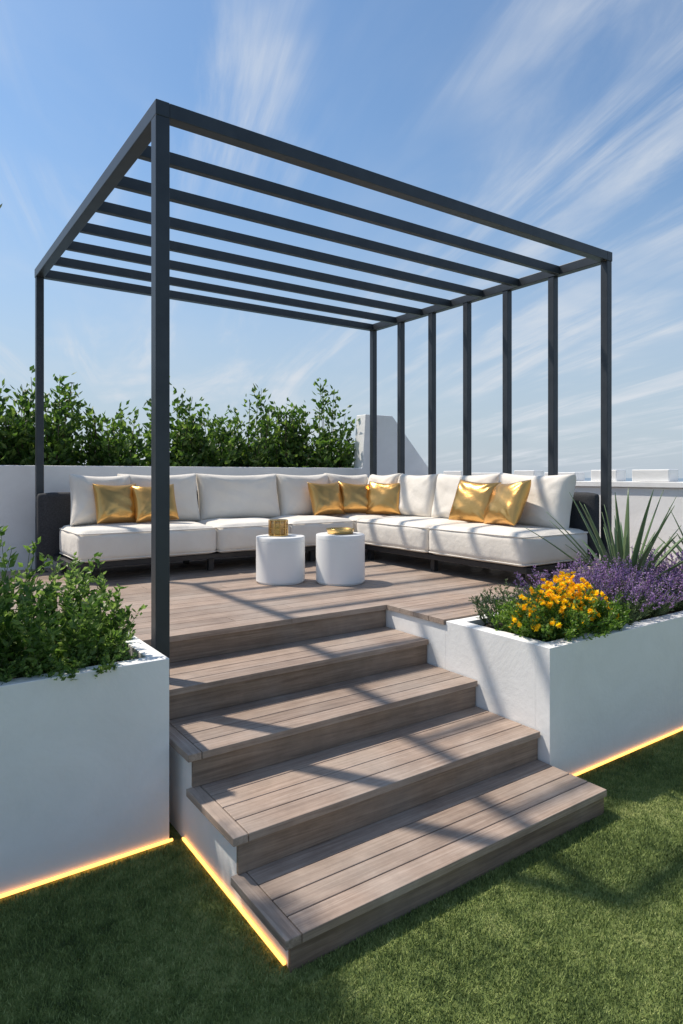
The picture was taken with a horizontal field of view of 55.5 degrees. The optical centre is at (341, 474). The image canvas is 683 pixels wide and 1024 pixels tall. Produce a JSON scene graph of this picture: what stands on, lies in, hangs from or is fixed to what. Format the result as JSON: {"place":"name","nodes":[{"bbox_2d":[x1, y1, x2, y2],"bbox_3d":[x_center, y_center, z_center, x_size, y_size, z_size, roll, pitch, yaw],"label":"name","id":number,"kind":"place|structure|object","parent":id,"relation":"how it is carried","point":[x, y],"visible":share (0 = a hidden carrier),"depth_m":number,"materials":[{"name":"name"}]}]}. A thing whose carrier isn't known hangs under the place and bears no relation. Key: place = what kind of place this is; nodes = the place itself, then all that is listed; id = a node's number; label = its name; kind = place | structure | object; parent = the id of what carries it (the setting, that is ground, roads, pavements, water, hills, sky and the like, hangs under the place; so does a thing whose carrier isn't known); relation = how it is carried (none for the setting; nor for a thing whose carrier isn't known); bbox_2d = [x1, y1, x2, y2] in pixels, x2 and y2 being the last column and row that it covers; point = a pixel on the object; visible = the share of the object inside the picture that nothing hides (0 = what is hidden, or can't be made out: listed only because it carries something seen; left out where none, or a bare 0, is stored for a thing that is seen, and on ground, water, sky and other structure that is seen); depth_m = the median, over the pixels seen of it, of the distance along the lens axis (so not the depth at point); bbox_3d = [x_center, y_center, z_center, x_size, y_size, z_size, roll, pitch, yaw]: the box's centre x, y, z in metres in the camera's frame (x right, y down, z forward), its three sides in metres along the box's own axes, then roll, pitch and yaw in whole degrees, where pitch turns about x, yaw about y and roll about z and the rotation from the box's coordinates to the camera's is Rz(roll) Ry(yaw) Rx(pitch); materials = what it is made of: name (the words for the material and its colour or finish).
{"place":"outdoors","nodes":[
{"label":"outdoors","id":0,"kind":"place"},
{"bbox_2d":[0,730,682,1023],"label":"turf ground","id":1,"kind":"structure","parent":0,"point":[175,835],"depth_m":2.17,"materials":[{"name":"green plant"}]},
{"bbox_2d":[0,632,168,898],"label":"white planter","id":2,"kind":"object","parent":1,"relation":"on","point":[84,769],"visible":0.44,"depth_m":2.61,"materials":[{"name":"paint"}]},
{"bbox_2d":[0,658,28,683],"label":"trailing herb plant","id":3,"kind":"object","parent":2,"relation":"on","point":[4,676],"visible":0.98,"depth_m":2.51,"materials":[{"name":"green plant"}]},
{"bbox_2d":[0,547,44,672],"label":"green herb plant","id":4,"kind":"object","parent":2,"relation":"on","point":[5,588],"visible":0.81,"depth_m":2.56,"materials":[{"name":"green plant"}]},
{"bbox_2d":[0,526,65,661],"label":"green herb plant","id":5,"kind":"object","parent":2,"relation":"on","point":[7,622],"visible":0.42,"depth_m":2.92,"materials":[{"name":"green plant"}]},
{"bbox_2d":[0,584,105,677],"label":"green herb plant","id":6,"kind":"object","parent":2,"relation":"on","point":[35,636],"visible":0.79,"depth_m":2.66,"materials":[{"name":"green plant"}]},
{"bbox_2d":[15,647,96,680],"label":"trailing herb plant","id":7,"kind":"object","parent":2,"relation":"on","point":[29,672],"visible":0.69,"depth_m":2.58,"materials":[{"name":"green plant"}]},
{"bbox_2d":[6,551,106,650],"bbox_3d":[-1.311,0.610,3.033,0.440,0.497,0.380,0,0,5],"label":"green herb plant","id":8,"kind":"object","parent":2,"relation":"on","point":[70,584],"visible":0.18,"depth_m":3.06,"materials":[{"name":"green plant"}]},
{"bbox_2d":[35,566,114,641],"bbox_3d":[-1.249,0.642,3.122,0.316,0.433,0.374,0,0,30],"label":"green herb plant","id":9,"kind":"object","parent":2,"relation":"on","point":[81,590],"visible":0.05,"depth_m":3.04,"materials":[{"name":"green plant"}]},
{"bbox_2d":[43,574,147,665],"bbox_3d":[-1.077,0.654,2.838,0.430,0.414,0.349,0,0,5],"label":"green herb plant","id":10,"kind":"object","parent":2,"relation":"on","point":[113,631],"visible":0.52,"depth_m":2.86,"materials":[{"name":"green plant"}]},
{"bbox_2d":[54,640,137,678],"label":"trailing herb plant","id":11,"kind":"object","parent":2,"relation":"on","point":[104,659],"visible":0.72,"depth_m":2.74,"materials":[{"name":"green plant"}]},
{"bbox_2d":[118,623,136,645],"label":"trailing herb plant","id":12,"kind":"object","parent":2,"relation":"on","point":[130,636],"visible":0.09,"depth_m":3.10,"materials":[{"name":"green plant"}]},
{"bbox_2d":[0,837,285,965],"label":"led light strip","id":13,"kind":"object","parent":1,"relation":"on","point":[248,919],"visible":1,"depth_m":2.53,"materials":[{"name":"yellow plastic"}]},
{"bbox_2d":[0,414,427,571],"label":"back wall","id":14,"kind":"structure","parent":1,"relation":"on","point":[17,500],"depth_m":6.44,"materials":[{"name":"white paint"}]},
{"bbox_2d":[0,549,660,644],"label":"wooden deck","id":15,"kind":"structure","parent":1,"relation":"on","point":[229,595],"depth_m":4.84,"materials":[{"name":"brown wood"}]},
{"bbox_2d":[256,534,304,584],"bbox_3d":[-0.501,0.688,5.332,0.400,0.375,0.400,0,0,-35],"label":"round side table","id":16,"kind":"object","parent":15,"relation":"on","point":[280,560],"visible":0.97,"depth_m":5.16,"materials":[{"name":"white ceramic"}]},
{"bbox_2d":[268,519,287,535],"bbox_3d":[-0.520,0.432,5.343,0.160,0.133,0.152,0,0,-35],"label":"gold candle lantern","id":17,"kind":"object","parent":16,"relation":"on","point":[278,527],"visible":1,"depth_m":5.29,"materials":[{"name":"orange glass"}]},
{"bbox_2d":[37,473,598,586],"bbox_3d":[-0.281,0.427,5.607,3.795,0.898,3.120,0,0,-35],"label":"sectional sofa","id":18,"kind":"object","parent":15,"relation":"on","point":[223,516],"visible":0.66,"depth_m":5.80,"materials":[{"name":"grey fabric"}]},
{"bbox_2d":[93,483,135,523],"bbox_3d":[-1.992,0.248,5.757,0.400,0.378,0.177,3,-22,-43],"label":"gold throw pillow","id":19,"kind":"object","parent":18,"relation":"on","point":[114,504],"visible":0.85,"depth_m":5.66,"materials":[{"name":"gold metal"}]},
{"bbox_2d":[131,484,178,522],"bbox_3d":[-1.680,0.251,5.851,0.380,0.354,0.178,-3,-22,-27],"label":"gold throw pillow","id":20,"kind":"object","parent":18,"relation":"on","point":[142,499],"visible":0.54,"depth_m":5.76,"materials":[{"name":"gold metal"}]},
{"bbox_2d":[308,482,344,514],"bbox_3d":[-0.164,0.249,6.982,0.400,0.375,0.178,0,-20,-37],"label":"gold throw pillow","id":21,"kind":"object","parent":18,"relation":"on","point":[325,499],"visible":1,"depth_m":6.89,"materials":[{"name":"gold metal"}]},
{"bbox_2d":[338,481,368,512],"bbox_3d":[0.154,0.249,7.156,0.380,0.358,0.179,3,-21,-15],"label":"gold throw pillow","id":22,"kind":"object","parent":18,"relation":"on","point":[354,498],"visible":0.77,"depth_m":7.08,"materials":[{"name":"gold metal"}]},
{"bbox_2d":[366,481,400,514],"bbox_3d":[0.472,0.248,7.085,0.400,0.379,0.179,0,-18,23],"label":"gold throw pillow","id":23,"kind":"object","parent":18,"relation":"on","point":[383,498],"visible":0.94,"depth_m":7.01,"materials":[{"name":"gold metal"}]},
{"bbox_2d":[449,479,500,522],"bbox_3d":[1.212,0.240,5.918,0.440,0.410,0.179,6,-18,45],"label":"gold throw pillow","id":24,"kind":"object","parent":18,"relation":"on","point":[471,501],"visible":0.77,"depth_m":5.85,"materials":[{"name":"gold metal"}]},
{"bbox_2d":[484,480,530,525],"bbox_3d":[1.413,0.237,5.546,0.179,0.417,0.440,27,-12,-17],"label":"gold throw pillow","id":25,"kind":"object","parent":18,"relation":"on","point":[506,504],"visible":0.96,"depth_m":5.41,"materials":[{"name":"gold metal"}]},
{"bbox_2d":[31,99,611,679],"bbox_3d":[-0.256,-0.417,5.648,3.928,2.887,3.302,0,0,-35],"label":"metal pergola","id":26,"kind":"object","parent":15,"relation":"on","point":[159,119],"visible":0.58,"depth_m":5.21,"materials":[{"name":"grey metal"}]},
{"bbox_2d":[316,532,364,585],"bbox_3d":[-0.009,0.677,5.309,0.400,0.395,0.400,0,0,-35],"label":"round side table","id":27,"kind":"object","parent":15,"relation":"on","point":[340,560],"visible":0.93,"depth_m":5.14,"materials":[{"name":"white ceramic"}]},
{"bbox_2d":[326,527,353,534],"bbox_3d":[-0.009,0.458,5.309,0.230,0.042,0.230,0,0,-35],"label":"gold bowl","id":28,"kind":"object","parent":27,"relation":"on","point":[340,530],"visible":1,"depth_m":5.23,"materials":[{"name":"metal"}]},
{"bbox_2d":[149,610,606,972],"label":"wooden steps","id":29,"kind":"structure","parent":1,"relation":"on","point":[336,782],"depth_m":2.91,"materials":[{"name":"brown wood"}]},
{"bbox_2d":[386,605,682,774],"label":"white planter","id":30,"kind":"object","parent":1,"relation":"on","point":[580,703],"visible":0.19,"depth_m":3.63,"materials":[{"name":"paint"}]},
{"bbox_2d":[468,583,534,628],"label":"green filler plant","id":31,"kind":"object","parent":30,"relation":"on","point":[485,608],"visible":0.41,"depth_m":3.90,"materials":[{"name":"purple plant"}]},
{"bbox_2d":[483,579,536,612],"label":"green filler plant","id":32,"kind":"object","parent":30,"relation":"on","point":[503,599],"visible":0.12,"depth_m":4.07,"materials":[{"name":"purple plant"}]},
{"bbox_2d":[488,571,632,641],"bbox_3d":[1.298,0.751,3.737,0.864,0.395,0.680,0,0,-35],"label":"yellow marigold bush","id":33,"kind":"object","parent":30,"relation":"on","point":[558,615],"visible":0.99,"depth_m":3.60,"materials":[{"name":"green plant"}]},
{"bbox_2d":[513,558,615,600],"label":"purple lavender plant","id":34,"kind":"object","parent":30,"relation":"on","point":[575,577],"visible":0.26,"depth_m":4.08,"materials":[{"name":"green plant"}]},
{"bbox_2d":[543,552,639,604],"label":"purple lavender plant","id":35,"kind":"object","parent":30,"relation":"on","point":[602,580],"visible":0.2,"depth_m":4.25,"materials":[{"name":"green plant"}]},
{"bbox_2d":[526,488,682,583],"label":"agave plant","id":36,"kind":"object","parent":30,"relation":"on","point":[621,545],"visible":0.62,"depth_m":4.63,"materials":[{"name":"green plant"}]},
{"bbox_2d":[577,549,656,599],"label":"purple lavender plant","id":37,"kind":"object","parent":30,"relation":"on","point":[583,563],"visible":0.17,"depth_m":4.41,"materials":[{"name":"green plant"}]},
{"bbox_2d":[563,561,672,624],"bbox_3d":[1.685,0.727,4.016,0.623,0.402,0.672,0,0,-35],"label":"purple lavender plant","id":38,"kind":"object","parent":30,"relation":"on","point":[634,609],"visible":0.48,"depth_m":3.93,"materials":[{"name":"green plant"}]},
{"bbox_2d":[592,552,682,619],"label":"purple lavender plant","id":39,"kind":"object","parent":30,"relation":"on","point":[662,611],"visible":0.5,"depth_m":4.12,"materials":[{"name":"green plant"}]},
{"bbox_2d":[602,546,681,596],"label":"purple lavender plant","id":40,"kind":"object","parent":30,"relation":"on","point":[651,553],"visible":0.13,"depth_m":4.65,"materials":[{"name":"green plant"}]},
{"bbox_2d":[624,555,682,612],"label":"purple lavender plant","id":41,"kind":"object","parent":30,"relation":"on","point":[680,587],"visible":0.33,"depth_m":4.33,"materials":[{"name":"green plant"}]},
{"bbox_2d":[630,510,682,565],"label":"agave plant","id":42,"kind":"object","parent":30,"relation":"on","point":[678,547],"visible":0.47,"depth_m":5.47,"materials":[{"name":"green plant"}]},
{"bbox_2d":[649,547,682,579],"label":"purple lavender plant","id":43,"kind":"object","parent":30,"relation":"on","point":[663,566],"visible":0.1,"depth_m":5.01,"materials":[{"name":"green plant"}]},
{"bbox_2d":[653,552,682,603],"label":"purple lavender plant","id":44,"kind":"object","parent":30,"relation":"on","point":[672,561],"visible":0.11,"depth_m":4.62,"materials":[{"name":"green plant"}]},
{"bbox_2d":[573,728,682,775],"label":"led light strip","id":45,"kind":"object","parent":1,"relation":"on","point":[622,754],"depth_m":3.69,"materials":[{"name":"orange"}]},
{"bbox_2d":[574,486,682,565],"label":"side wall","id":46,"kind":"structure","parent":1,"relation":"on","point":[639,497],"depth_m":6.42,"materials":[{"name":"white paint"}]},
{"bbox_2d":[576,481,682,487],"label":"coping","id":47,"kind":"object","parent":46,"relation":"on","point":[648,484],"depth_m":6.52,"materials":[{"name":"white paint"}]},
{"bbox_3d":[-3.387,1.026,6.428,8.200,1.200,0.700,0,0,-35],"label":"white planter trough","id":48,"kind":"object","parent":1,"relation":"on","visible":0},
{"bbox_2d":[0,378,34,464],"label":"hedge shrub","id":49,"kind":"object","parent":48,"relation":"in","point":[5,454],"visible":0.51,"depth_m":6.31,"materials":[{"name":"green plant"}]},
{"bbox_2d":[0,365,87,465],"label":"hedge shrub","id":50,"kind":"object","parent":48,"relation":"in","point":[59,442],"visible":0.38,"depth_m":6.55,"materials":[{"name":"green plant"}]},
{"bbox_2d":[73,400,150,465],"bbox_3d":[-2.484,-0.126,7.037,0.851,1.374,0.847,0,0,11],"label":"hedge shrub","id":51,"kind":"object","parent":48,"relation":"in","point":[101,451],"visible":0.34,"depth_m":6.84,"materials":[{"name":"green plant"}]},
{"bbox_2d":[139,383,214,466],"bbox_3d":[-1.969,-0.310,7.382,1.015,1.647,0.974,0,0,-35],"label":"hedge shrub","id":52,"kind":"object","parent":48,"relation":"in","point":[180,455],"visible":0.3,"depth_m":7.31,"materials":[{"name":"green plant"}]},
{"bbox_2d":[174,397,243,466],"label":"hedge shrub","id":53,"kind":"object","parent":48,"relation":"in","point":[217,456],"visible":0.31,"depth_m":7.51,"materials":[{"name":"green plant"}]},
{"bbox_2d":[219,384,280,466],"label":"hedge shrub","id":54,"kind":"object","parent":48,"relation":"in","point":[254,454],"visible":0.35,"depth_m":7.85,"materials":[{"name":"green plant"}]},
{"bbox_2d":[261,397,317,467],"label":"hedge shrub","id":55,"kind":"object","parent":48,"relation":"in","point":[285,451],"visible":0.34,"depth_m":8.23,"materials":[{"name":"green plant"}]},
{"bbox_2d":[294,378,359,467],"bbox_3d":[-0.209,-0.383,8.575,0.942,1.820,1.051,0,0,-35],"label":"hedge shrub","id":56,"kind":"object","parent":48,"relation":"in","point":[326,443],"visible":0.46,"depth_m":8.41,"materials":[{"name":"green plant"}]},
{"bbox_2d":[0,0,682,477],"label":"sky","id":57,"kind":"structure","parent":0,"point":[561,117],"materials":[{"name":"blue"}]},
{"bbox_2d":[443,469,677,481],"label":"coping blocks","id":58,"kind":"structure","parent":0,"point":[663,475],"depth_m":6.74,"materials":[{"name":"white concrete"}]},
{"bbox_2d":[585,478,682,481],"bbox_3d":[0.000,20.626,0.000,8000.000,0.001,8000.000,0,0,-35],"label":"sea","id":59,"kind":"structure","parent":0,"point":[630,479],"depth_m":2975.08,"materials":[{"name":"blue liquid"}]}
]}

